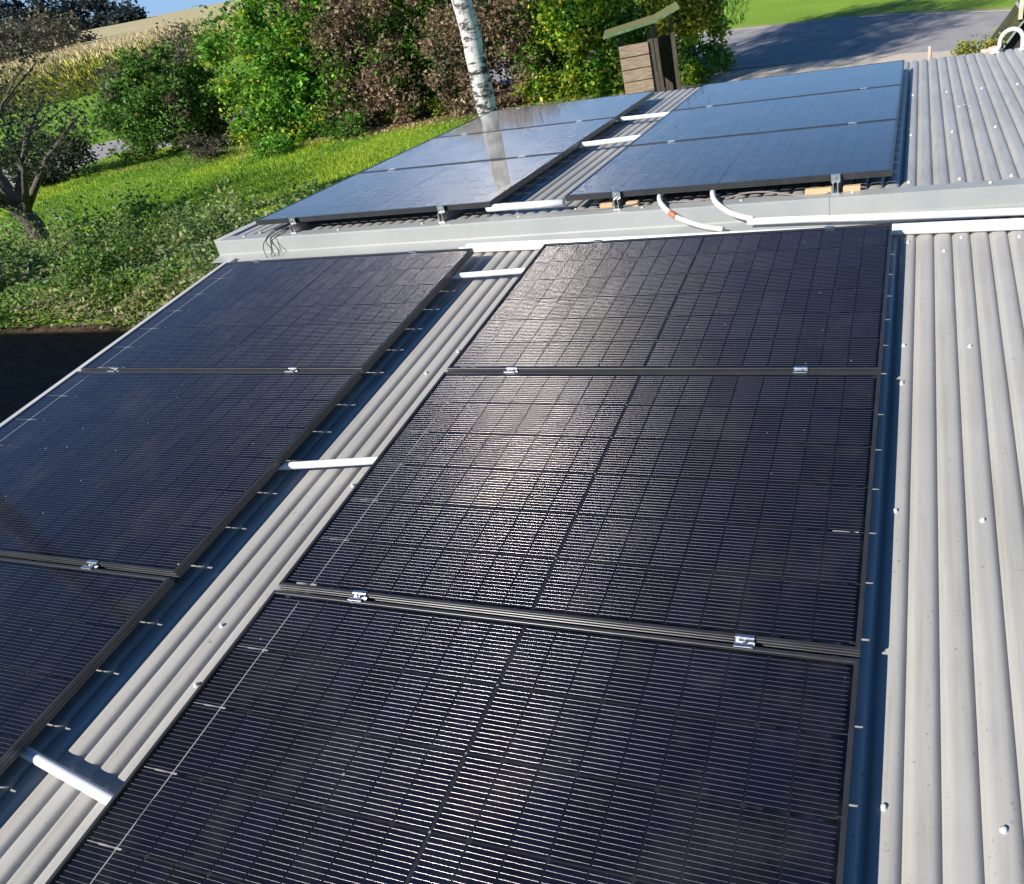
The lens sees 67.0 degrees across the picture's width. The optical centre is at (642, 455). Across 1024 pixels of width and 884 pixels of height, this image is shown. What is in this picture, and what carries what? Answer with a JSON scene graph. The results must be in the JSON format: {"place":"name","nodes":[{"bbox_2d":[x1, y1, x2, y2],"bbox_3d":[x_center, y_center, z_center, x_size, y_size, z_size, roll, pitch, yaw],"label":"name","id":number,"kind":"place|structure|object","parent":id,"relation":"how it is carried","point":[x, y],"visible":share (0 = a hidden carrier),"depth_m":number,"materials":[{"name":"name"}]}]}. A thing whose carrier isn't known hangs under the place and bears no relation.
{"place":"outdoors","nodes":[
{"label":"outdoors","id":0,"kind":"place"},
{"bbox_2d":[2,0,231,20],"label":"sky","id":1,"kind":"structure","parent":0,"point":[155,7],"materials":[{"name":"blue"}]},
{"bbox_2d":[1,0,278,69],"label":"maize field","id":2,"kind":"structure","parent":0,"point":[141,26],"depth_m":117.72,"materials":[{"name":"beige plant"}]},
{"bbox_2d":[0,0,33,45],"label":"tree","id":3,"kind":"object","parent":2,"relation":"on","point":[8,9],"visible":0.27,"depth_m":170.25,"materials":[{"name":"green plant"}]},
{"bbox_2d":[0,15,51,62],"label":"tree","id":4,"kind":"object","parent":2,"relation":"on","point":[25,35],"visible":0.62,"depth_m":76.02,"materials":[{"name":"green plant"}]},
{"bbox_2d":[1,4,84,56],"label":"tree","id":5,"kind":"object","parent":2,"relation":"on","point":[47,30],"visible":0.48,"depth_m":84.05,"materials":[{"name":"green plant"}]},
{"bbox_2d":[16,0,79,40],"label":"tree","id":6,"kind":"object","parent":2,"relation":"on","point":[38,3],"visible":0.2,"depth_m":171.99,"materials":[{"name":"green plant"}]},
{"bbox_2d":[74,0,124,29],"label":"tree","id":7,"kind":"object","parent":2,"relation":"on","point":[94,6],"visible":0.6,"depth_m":177.13,"materials":[{"name":"green plant"}]},
{"bbox_2d":[92,0,149,26],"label":"tree","id":8,"kind":"object","parent":2,"relation":"on","point":[128,12],"visible":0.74,"depth_m":177.53,"materials":[{"name":"green plant"}]},
{"bbox_2d":[0,0,380,113],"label":"maize plants","id":9,"kind":"object","parent":2,"relation":"on","point":[80,63],"visible":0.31,"depth_m":55.39,"materials":[{"name":"beige plant"}]},
{"bbox_2d":[3,11,1009,186],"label":"road","id":10,"kind":"structure","parent":0,"point":[821,40],"depth_m":20.93,"materials":[{"name":"grey asphalt"}]},
{"bbox_2d":[0,0,1017,326],"bbox_3d":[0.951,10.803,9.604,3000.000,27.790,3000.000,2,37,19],"label":"ground","id":11,"kind":"structure","parent":0,"point":[760,12],"depth_m":22.95,"materials":[{"name":"green plant"}]},
{"bbox_2d":[0,235,65,285],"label":"bramble bush","id":12,"kind":"object","parent":11,"relation":"on","point":[4,251],"visible":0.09,"depth_m":13.59,"materials":[{"name":"green plant"}]},
{"bbox_2d":[0,237,88,314],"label":"bramble bush","id":13,"kind":"object","parent":11,"relation":"on","point":[34,258],"visible":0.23,"depth_m":12.32,"materials":[{"name":"green plant"}]},
{"bbox_2d":[0,121,101,186],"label":"dark bush","id":14,"kind":"object","parent":11,"relation":"on","point":[74,156],"visible":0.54,"depth_m":22.74,"materials":[{"name":"green plant"}]},
{"bbox_2d":[0,24,115,240],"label":"fruit tree","id":15,"kind":"object","parent":11,"relation":"on","point":[12,197],"visible":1,"depth_m":14.82,"materials":[{"name":"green plant"}]},
{"bbox_2d":[35,0,88,30],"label":"tree","id":16,"kind":"object","parent":11,"relation":"on","point":[67,5],"visible":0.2,"depth_m":176.38,"materials":[{"name":"green plant"}]},
{"bbox_2d":[0,323,136,422],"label":"black soil bed","id":17,"kind":"object","parent":11,"relation":"on","point":[37,361],"depth_m":10.38,"materials":[{"name":"black soil"}]},
{"bbox_2d":[37,8,101,47],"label":"tree","id":18,"kind":"object","parent":11,"relation":"on","point":[73,24],"visible":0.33,"depth_m":92.71,"materials":[{"name":"brown plant"}]},
{"bbox_2d":[31,218,177,319],"bbox_3d":[-7.950,-2.825,11.425,1.884,1.228,2.016,-19,35,-11],"label":"bramble bush","id":19,"kind":"object","parent":11,"relation":"on","point":[99,261],"visible":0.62,"depth_m":11.17,"materials":[{"name":"green plant"}]},
{"bbox_2d":[0,223,223,332],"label":"bramble undergrowth","id":20,"kind":"object","parent":11,"relation":"on","point":[14,301],"visible":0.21,"depth_m":10.95,"materials":[{"name":"green plant"}]},
{"bbox_2d":[47,179,212,266],"bbox_3d":[-8.539,-3.808,12.818,2.408,1.433,2.000,2,37,19],"label":"bramble bush","id":21,"kind":"object","parent":11,"relation":"on","point":[129,207],"visible":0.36,"depth_m":12.63,"materials":[{"name":"green plant"}]},
{"bbox_2d":[0,204,260,306],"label":"dry stems","id":22,"kind":"object","parent":11,"relation":"on","point":[91,242],"visible":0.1,"depth_m":13.06,"materials":[{"name":"brown plant"}]},
{"bbox_2d":[0,169,354,319],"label":"weed sprigs","id":23,"kind":"object","parent":11,"relation":"on","point":[8,232],"visible":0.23,"depth_m":12.26,"materials":[{"name":"green plant"}]},
{"bbox_2d":[143,192,270,272],"bbox_3d":[-6.577,-3.465,11.844,2.046,1.347,2.340,-23,36,-17],"label":"bramble bush","id":24,"kind":"object","parent":11,"relation":"on","point":[215,219],"visible":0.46,"depth_m":11.50,"materials":[{"name":"green plant"}]},
{"bbox_2d":[178,215,247,277],"bbox_3d":[-5.458,-2.758,10.608,2.078,1.241,1.920,2,37,19],"label":"bramble bush","id":25,"kind":"object","parent":11,"relation":"on","point":[214,252],"visible":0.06,"depth_m":10.21,"materials":[{"name":"green plant"}]},
{"bbox_2d":[260,167,332,212],"bbox_3d":[-4.593,-3.539,11.216,2.157,1.539,1.993,2,37,19],"label":"bramble bush","id":26,"kind":"object","parent":11,"relation":"on","point":[314,187],"visible":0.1,"depth_m":10.90,"materials":[{"name":"green plant"}]},
{"bbox_2d":[0,90,651,279],"bbox_3d":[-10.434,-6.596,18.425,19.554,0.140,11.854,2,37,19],"label":"lawn grass","id":27,"kind":"structure","parent":11,"relation":"on","point":[218,166],"depth_m":19.55,"materials":[{"name":"green plant"}]},
{"bbox_2d":[105,132,166,167],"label":"plant","id":28,"kind":"object","parent":27,"relation":"on","point":[125,160],"visible":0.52,"depth_m":23.17,"materials":[{"name":"green plant"}]},
{"bbox_2d":[79,38,243,160],"bbox_3d":[-14.517,-10.722,22.811,4.545,3.245,3.932,-18,35,-10],"label":"hedge shrub","id":29,"kind":"object","parent":27,"relation":"on","point":[121,92],"visible":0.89,"depth_m":22.15,"materials":[{"name":"green plant"}]},
{"bbox_2d":[149,17,221,138],"bbox_3d":[-14.123,-11.858,24.056,1.402,3.616,1.571,-4,35,10],"label":"young tree","id":30,"kind":"object","parent":27,"relation":"on","point":[178,39],"visible":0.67,"depth_m":23.33,"materials":[{"name":"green plant"}]},
{"bbox_2d":[169,125,237,162],"bbox_3d":[-12.463,-8.905,21.552,1.911,1.068,1.471,13,41,31],"label":"plant","id":31,"kind":"object","parent":27,"relation":"on","point":[205,149],"visible":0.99,"depth_m":21.49,"materials":[{"name":"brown plant"}]},
{"bbox_2d":[215,99,259,144],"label":"plant","id":32,"kind":"object","parent":27,"relation":"on","point":[223,121],"visible":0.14,"depth_m":23.02,"materials":[{"name":"green plant"}]},
{"bbox_2d":[227,102,275,152],"bbox_3d":[-11.307,-9.481,21.885,1.377,1.250,1.644,-33,40,-28],"label":"plant","id":33,"kind":"object","parent":27,"relation":"on","point":[234,138],"visible":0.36,"depth_m":21.66,"materials":[{"name":"green plant"}]},
{"bbox_2d":[184,0,343,150],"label":"hedge shrub","id":34,"kind":"object","parent":27,"relation":"on","point":[250,18],"visible":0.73,"depth_m":20.74,"materials":[{"name":"green plant"}]},
{"bbox_2d":[242,128,296,161],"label":"plant","id":35,"kind":"object","parent":27,"relation":"on","point":[278,143],"visible":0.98,"depth_m":20.40,"materials":[{"name":"green plant"}]},
{"bbox_2d":[238,0,387,144],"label":"hedge shrub","id":36,"kind":"object","parent":27,"relation":"on","point":[303,57],"visible":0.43,"depth_m":20.75,"materials":[{"name":"green plant"}]},
{"bbox_2d":[316,103,373,140],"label":"plant","id":37,"kind":"object","parent":27,"relation":"on","point":[349,119],"visible":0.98,"depth_m":20.80,"materials":[{"name":"green plant"}]},
{"bbox_2d":[278,0,434,133],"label":"hedge shrub","id":38,"kind":"object","parent":27,"relation":"on","point":[377,71],"visible":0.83,"depth_m":20.43,"materials":[{"name":"brown plant"}]},
{"bbox_2d":[380,98,420,122],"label":"plant","id":39,"kind":"object","parent":27,"relation":"on","point":[393,113],"visible":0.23,"depth_m":21.32,"materials":[{"name":"green plant"}]},
{"bbox_2d":[346,0,469,118],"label":"hedge shrub","id":40,"kind":"object","parent":27,"relation":"on","point":[408,41],"visible":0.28,"depth_m":20.62,"materials":[{"name":"brown plant"}]},
{"bbox_2d":[420,83,457,116],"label":"plant","id":41,"kind":"object","parent":27,"relation":"on","point":[434,104],"visible":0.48,"depth_m":21.21,"materials":[{"name":"green plant"}]},
{"bbox_2d":[387,0,507,119],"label":"hedge shrub","id":42,"kind":"object","parent":27,"relation":"on","point":[447,56],"visible":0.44,"depth_m":20.11,"materials":[{"name":"brown plant"}]},
{"bbox_2d":[295,91,647,148],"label":"fallen leaves","id":43,"kind":"object","parent":27,"relation":"on","point":[384,127],"visible":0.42,"depth_m":20.89,"materials":[{"name":"brown plant"}]},
{"bbox_2d":[438,0,558,109],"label":"hedge shrub","id":44,"kind":"object","parent":27,"relation":"on","point":[493,24],"visible":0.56,"depth_m":19.68,"materials":[{"name":"brown plant"}]},
{"bbox_2d":[494,81,522,107],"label":"plant","id":45,"kind":"object","parent":27,"relation":"on","point":[501,91],"visible":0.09,"depth_m":20.90,"materials":[{"name":"green plant"}]},
{"bbox_2d":[493,0,602,106],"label":"hedge shrub","id":46,"kind":"object","parent":27,"relation":"on","point":[536,39],"visible":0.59,"depth_m":20.08,"materials":[{"name":"green plant"}]},
{"bbox_2d":[533,0,645,101],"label":"hedge shrub","id":47,"kind":"object","parent":27,"relation":"on","point":[572,39],"visible":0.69,"depth_m":19.22,"materials":[{"name":"green plant"}]},
{"bbox_2d":[593,0,693,93],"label":"hedge shrub","id":48,"kind":"object","parent":27,"relation":"on","point":[620,19],"visible":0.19,"depth_m":18.97,"materials":[{"name":"green plant"}]},
{"bbox_2d":[627,0,740,86],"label":"hedge shrub","id":49,"kind":"object","parent":27,"relation":"on","point":[687,15],"visible":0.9,"depth_m":18.65,"materials":[{"name":"green plant"}]},
{"bbox_2d":[0,0,748,158],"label":"meadow grass","id":50,"kind":"structure","parent":11,"relation":"on","point":[739,17],"depth_m":37.60,"materials":[{"name":"green plant"}]},
{"bbox_2d":[451,0,496,116],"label":"birch tree","id":51,"kind":"object","parent":11,"relation":"on","point":[476,62],"visible":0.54,"depth_m":14.67,"materials":[{"name":"white plant"}]},
{"bbox_2d":[0,48,1023,883],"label":"outbuilding","id":52,"kind":"structure","parent":11,"relation":"on","point":[936,790],"depth_m":2.46,"materials":[{"name":"paint"}]},
{"bbox_2d":[0,733,143,820],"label":"conduit pipe","id":53,"kind":"object","parent":52,"relation":"on","point":[102,795],"visible":0.46,"depth_m":1.99,"materials":[{"name":"white plastic"}]},
{"bbox_2d":[2,260,260,474],"bbox_3d":[-2.762,-0.017,3.372,0.048,0.090,3.498,2,42,19],"label":"mounting rail","id":54,"kind":"object","parent":52,"relation":"attached to","point":[113,369],"visible":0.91,"depth_m":3.77,"materials":[{"name":"metal"}]},
{"bbox_2d":[0,371,361,577],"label":"solar panel","id":55,"kind":"object","parent":54,"relation":"on","point":[202,432],"visible":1,"depth_m":3.06,"materials":[{"name":"glass"}]},
{"bbox_2d":[81,248,473,373],"bbox_3d":[-1.877,-0.768,3.973,1.722,0.030,1.134,2,42,19],"label":"solar panel","id":56,"kind":"object","parent":54,"relation":"on","point":[333,333],"visible":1,"depth_m":3.89,"materials":[{"name":"glass"}]},
{"bbox_2d":[81,251,417,571],"bbox_3d":[-1.717,0.024,3.017,0.048,0.090,3.498,2,42,19],"label":"mounting rail","id":57,"kind":"object","parent":52,"relation":"attached to","point":[92,564],"visible":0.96,"depth_m":2.61,"materials":[{"name":"metal"}]},
{"bbox_2d":[0,557,174,775],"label":"solar panel","id":58,"kind":"object","parent":57,"relation":"on","point":[53,637],"visible":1,"depth_m":2.36,"materials":[{"name":"glass"}]},
{"bbox_2d":[263,222,289,256],"bbox_3d":[-2.326,-1.379,4.837,0.220,0.161,0.046,-30,39,-26],"label":"cable","id":59,"kind":"object","parent":52,"relation":"on","point":[269,234],"visible":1,"depth_m":4.82,"materials":[{"name":"grey rubber"}]},
{"bbox_2d":[266,226,288,256],"bbox_3d":[-2.303,-1.373,4.838,0.212,0.147,0.065,-34,40,-29],"label":"cable","id":60,"kind":"object","parent":52,"relation":"on","point":[270,235],"visible":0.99,"depth_m":4.81,"materials":[{"name":"grey rubber"}]},
{"bbox_2d":[270,227,288,255],"bbox_3d":[-2.274,-1.367,4.827,0.209,0.165,0.051,-34,40,-29],"label":"cable","id":61,"kind":"object","parent":52,"relation":"on","point":[273,235],"visible":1,"depth_m":4.80,"materials":[{"name":"grey rubber"}]},
{"bbox_2d":[272,229,289,254],"bbox_3d":[-2.264,-1.369,4.822,0.066,0.130,0.198,19,44,36],"label":"cable","id":62,"kind":"object","parent":52,"relation":"on","point":[275,237],"visible":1,"depth_m":4.79,"materials":[{"name":"grey rubber"}]},
{"bbox_2d":[264,455,407,470],"bbox_3d":[-1.196,0.030,2.863,1.028,0.042,0.029,-3,35,12],"label":"conduit pipe","id":63,"kind":"object","parent":52,"relation":"on","point":[329,463],"visible":0.43,"depth_m":2.85,"materials":[{"name":"white plastic"}]},
{"bbox_2d":[205,240,601,876],"bbox_3d":[-0.672,0.065,2.661,0.048,0.090,3.498,2,42,19],"label":"mounting rail","id":64,"kind":"object","parent":52,"relation":"attached to","point":[359,594],"visible":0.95,"depth_m":2.24,"materials":[{"name":"metal"}]},
{"bbox_2d":[45,590,858,883],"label":"solar panel","id":65,"kind":"object","parent":64,"relation":"on","point":[659,788],"visible":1,"depth_m":1.75,"materials":[{"name":"glass"}]},
{"bbox_2d":[278,372,880,657],"bbox_3d":[-0.151,0.067,2.464,1.722,0.030,1.134,2,42,19],"label":"solar panel","id":66,"kind":"object","parent":64,"relation":"on","point":[744,468],"visible":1,"depth_m":2.34,"materials":[{"name":"glass"}]},
{"bbox_2d":[447,224,891,371],"bbox_3d":[0.156,-0.689,3.281,1.722,0.030,1.134,2,42,19],"label":"solar panel","id":67,"kind":"object","parent":64,"relation":"on","point":[806,329],"visible":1,"depth_m":3.18,"materials":[{"name":"glass"}]},
{"bbox_2d":[288,107,519,232],"bbox_3d":[-1.711,-2.428,6.154,0.048,0.092,3.530,2,35,19],"label":"mounting rail","id":68,"kind":"object","parent":52,"relation":"attached to","point":[295,226],"visible":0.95,"depth_m":4.85,"materials":[{"name":"metal"}]},
{"bbox_2d":[441,268,524,279],"bbox_3d":[-0.774,-0.939,3.901,0.967,0.034,0.029,0,36,16],"label":"conduit pipe","id":69,"kind":"object","parent":52,"relation":"on","point":[489,273],"visible":0.42,"depth_m":3.90,"materials":[{"name":"white plastic"}]},
{"bbox_2d":[486,199,564,211],"bbox_3d":[-0.668,-1.425,4.318,0.490,0.041,0.041,3,37,19],"label":"conduit pipe","id":70,"kind":"object","parent":52,"relation":"on","point":[528,205],"visible":0.99,"depth_m":4.30,"materials":[{"name":"white plastic"}]},
{"bbox_2d":[437,94,624,222],"bbox_3d":[-0.680,-2.388,5.803,0.048,0.092,3.530,2,35,19],"label":"mounting rail","id":71,"kind":"object","parent":52,"relation":"attached to","point":[443,215],"visible":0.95,"depth_m":4.49,"materials":[{"name":"metal"}]},
{"bbox_2d":[255,153,562,224],"bbox_3d":[-1.524,-1.791,5.074,1.722,0.030,1.134,2,35,19],"label":"solar panel","id":72,"kind":"object","parent":71,"relation":"on","point":[424,188],"visible":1,"depth_m":4.96,"materials":[{"name":"glass"}]},
{"bbox_2d":[359,117,615,172],"bbox_3d":[-1.193,-2.437,5.972,1.722,0.030,1.134,2,35,19],"label":"solar panel","id":73,"kind":"object","parent":71,"relation":"attached to","point":[547,140],"visible":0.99,"depth_m":5.91,"materials":[{"name":"glass"}]},
{"bbox_2d":[434,91,654,137],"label":"solar panel","id":74,"kind":"object","parent":71,"relation":"attached to","point":[512,118],"visible":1,"depth_m":6.83,"materials":[{"name":"glass"}]},
{"bbox_2d":[511,203,637,216],"bbox_3d":[-0.384,-1.357,4.199,0.752,0.022,0.026,1,36,17],"label":"cable","id":75,"kind":"object","parent":52,"relation":"on","point":[576,210],"visible":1,"depth_m":4.20,"materials":[{"name":"grey plastic"}]},
{"bbox_2d":[599,202,613,207],"bbox_3d":[-0.194,-1.374,4.164,0.075,0.026,0.032,1,34,17],"label":"timber block","id":76,"kind":"object","parent":52,"relation":"on","point":[606,205],"depth_m":4.15,"materials":[{"name":"beige wood"}]},
{"bbox_2d":[546,134,672,148],"bbox_3d":[-0.230,-2.271,5.475,0.962,0.041,0.037,-2,35,13],"label":"conduit pipe","id":77,"kind":"object","parent":52,"relation":"on","point":[609,141],"visible":0.56,"depth_m":5.46,"materials":[{"name":"white plastic"}]},
{"bbox_2d":[626,200,639,206],"bbox_3d":[-0.052,-1.368,4.116,0.070,0.026,0.032,2,35,19],"label":"timber block","id":78,"kind":"object","parent":52,"relation":"on","point":[632,202],"depth_m":4.10,"materials":[{"name":"beige wood"}]},
{"bbox_2d":[615,112,694,121],"bbox_3d":[0.020,-2.750,6.149,0.954,0.034,0.033,3,37,20],"label":"conduit pipe","id":79,"kind":"object","parent":52,"relation":"on","point":[644,116],"visible":0.42,"depth_m":6.14,"materials":[{"name":"white plastic"}]},
{"bbox_2d":[612,80,738,209],"bbox_3d":[0.361,-2.348,5.449,0.048,0.092,3.530,2,35,19],"label":"mounting rail","id":80,"kind":"object","parent":52,"relation":"attached to","point":[618,201],"visible":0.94,"depth_m":4.11,"materials":[{"name":"metal"}]},
{"bbox_2d":[657,194,724,231],"bbox_3d":[0.213,-1.260,3.942,0.134,0.145,0.511,-28,38,-23],"label":"flexible hose","id":81,"kind":"object","parent":52,"relation":"on","point":[668,211],"visible":0.94,"depth_m":3.90,"materials":[{"name":"plastic"}]},
{"bbox_2d":[655,195,732,203],"bbox_3d":[0.269,-1.348,4.000,0.414,0.016,0.037,-1,36,15],"label":"cable","id":82,"kind":"object","parent":52,"relation":"on","point":[696,200],"visible":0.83,"depth_m":3.99,"materials":[{"name":"grey plastic"}]},
{"bbox_2d":[710,190,754,220],"bbox_3d":[0.428,-1.283,3.885,0.113,0.117,0.388,-23,36,-16],"label":"flexible hose","id":83,"kind":"object","parent":52,"relation":"on","point":[723,208],"visible":0.96,"depth_m":3.83,"materials":[{"name":"plastic"}]},
{"bbox_2d":[458,222,1023,252],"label":"conduit run","id":84,"kind":"object","parent":52,"relation":"on","point":[937,229],"visible":0.32,"depth_m":3.42,"materials":[{"name":"white plastic"}]},
{"bbox_2d":[466,218,1023,246],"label":"conduit run","id":85,"kind":"object","parent":52,"relation":"on","point":[986,221],"visible":0.46,"depth_m":3.81,"materials":[{"name":"white plastic"}]},
{"bbox_2d":[725,184,836,199],"bbox_3d":[0.692,-1.323,3.833,0.565,0.030,0.099,2,42,19],"label":"cable","id":86,"kind":"object","parent":52,"relation":"on","point":[772,192],"visible":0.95,"depth_m":3.85,"materials":[{"name":"grey plastic"}]},
{"bbox_2d":[733,226,834,648],"bbox_3d":[0.412,0.107,2.292,0.048,0.090,3.498,2,42,19],"label":"mounting rail","id":87,"kind":"object","parent":52,"relation":"attached to","point":[745,640],"visible":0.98,"depth_m":1.87,"materials":[{"name":"metal"}]},
{"bbox_2d":[805,186,831,194],"bbox_3d":[0.879,-1.322,3.783,0.130,0.026,0.032,3,35,20],"label":"timber block","id":88,"kind":"object","parent":52,"relation":"on","point":[818,190],"depth_m":3.77,"materials":[{"name":"beige wood"}]},
{"bbox_2d":[843,184,860,191],"bbox_3d":[1.032,-1.319,3.736,0.085,0.026,0.032,2,35,18],"label":"timber block","id":89,"kind":"object","parent":52,"relation":"on","point":[852,187],"depth_m":3.72,"materials":[{"name":"beige wood"}]},
{"bbox_2d":[831,63,873,194],"bbox_3d":[1.448,-2.305,5.079,0.048,0.092,3.530,2,35,19],"label":"mounting rail","id":90,"kind":"object","parent":52,"relation":"attached to","point":[835,179],"visible":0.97,"depth_m":3.73,"materials":[{"name":"metal"}]},
{"bbox_2d":[565,119,897,200],"bbox_3d":[0.550,-1.711,4.369,1.722,0.030,1.134,2,35,19],"label":"solar panel","id":91,"kind":"object","parent":90,"relation":"attached to","point":[818,171],"visible":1,"depth_m":4.25,"materials":[{"name":"glass"}]},
{"bbox_2d":[628,85,901,145],"bbox_3d":[0.881,-2.356,5.267,1.722,0.030,1.134,2,35,19],"label":"solar panel","id":92,"kind":"object","parent":90,"relation":"on","point":[704,121],"visible":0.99,"depth_m":5.21,"materials":[{"name":"glass"}]},
{"bbox_2d":[672,60,904,110],"bbox_3d":[1.212,-3.002,6.164,1.722,0.030,1.134,2,35,19],"label":"solar panel","id":93,"kind":"object","parent":90,"relation":"on","point":[845,78],"visible":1,"depth_m":6.12,"materials":[{"name":"glass"}]},
{"bbox_2d":[747,207,1023,224],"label":"conduit run","id":94,"kind":"object","parent":52,"relation":"on","point":[899,216],"visible":1,"depth_m":3.53,"materials":[{"name":"white plastic"}]},
{"bbox_2d":[986,45,1000,53],"bbox_3d":[3.014,-3.483,6.510,0.112,0.066,0.087,2,37,19],"label":"stone","id":95,"kind":"object","parent":52,"relation":"on","point":[990,49],"visible":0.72,"depth_m":6.49,"materials":[{"name":"stone"}]},
{"bbox_2d":[990,27,1023,53],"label":"vent pipe","id":96,"kind":"object","parent":52,"relation":"on","point":[1008,30],"visible":1,"depth_m":6.36,"materials":[{"name":"white plastic"}]},
{"bbox_2d":[29,7,1012,159],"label":"road verge","id":97,"kind":"structure","parent":11,"relation":"on","point":[934,11],"depth_m":23.67,"materials":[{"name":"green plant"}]},
{"bbox_2d":[603,1,680,93],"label":"wooden shelter","id":98,"kind":"object","parent":11,"relation":"on","point":[666,44],"visible":0.52,"depth_m":13.49,"materials":[{"name":"brown wood"}]},
{"bbox_2d":[645,51,980,91],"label":"gravel verge","id":99,"kind":"structure","parent":11,"relation":"on","point":[743,74],"depth_m":18.44,"materials":[{"name":"grey gravel"}]},
{"bbox_2d":[928,46,931,60],"bbox_3d":[6.129,-8.496,16.181,0.088,0.438,0.083,19,44,36],"label":"stake","id":100,"kind":"object","parent":99,"relation":"on","point":[929,52],"visible":0.59,"depth_m":16.11,"materials":[{"name":"beige wood"}]},
{"bbox_2d":[945,26,1005,57],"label":"weed bush","id":101,"kind":"object","parent":11,"relation":"on","point":[965,49],"visible":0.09,"depth_m":9.82,"materials":[{"name":"green plant"}]},
{"bbox_2d":[986,0,1023,51],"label":"gabled hut","id":102,"kind":"object","parent":11,"relation":"on","point":[1014,18],"visible":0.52,"depth_m":9.78,"materials":[{"name":"paint"}]}
]}

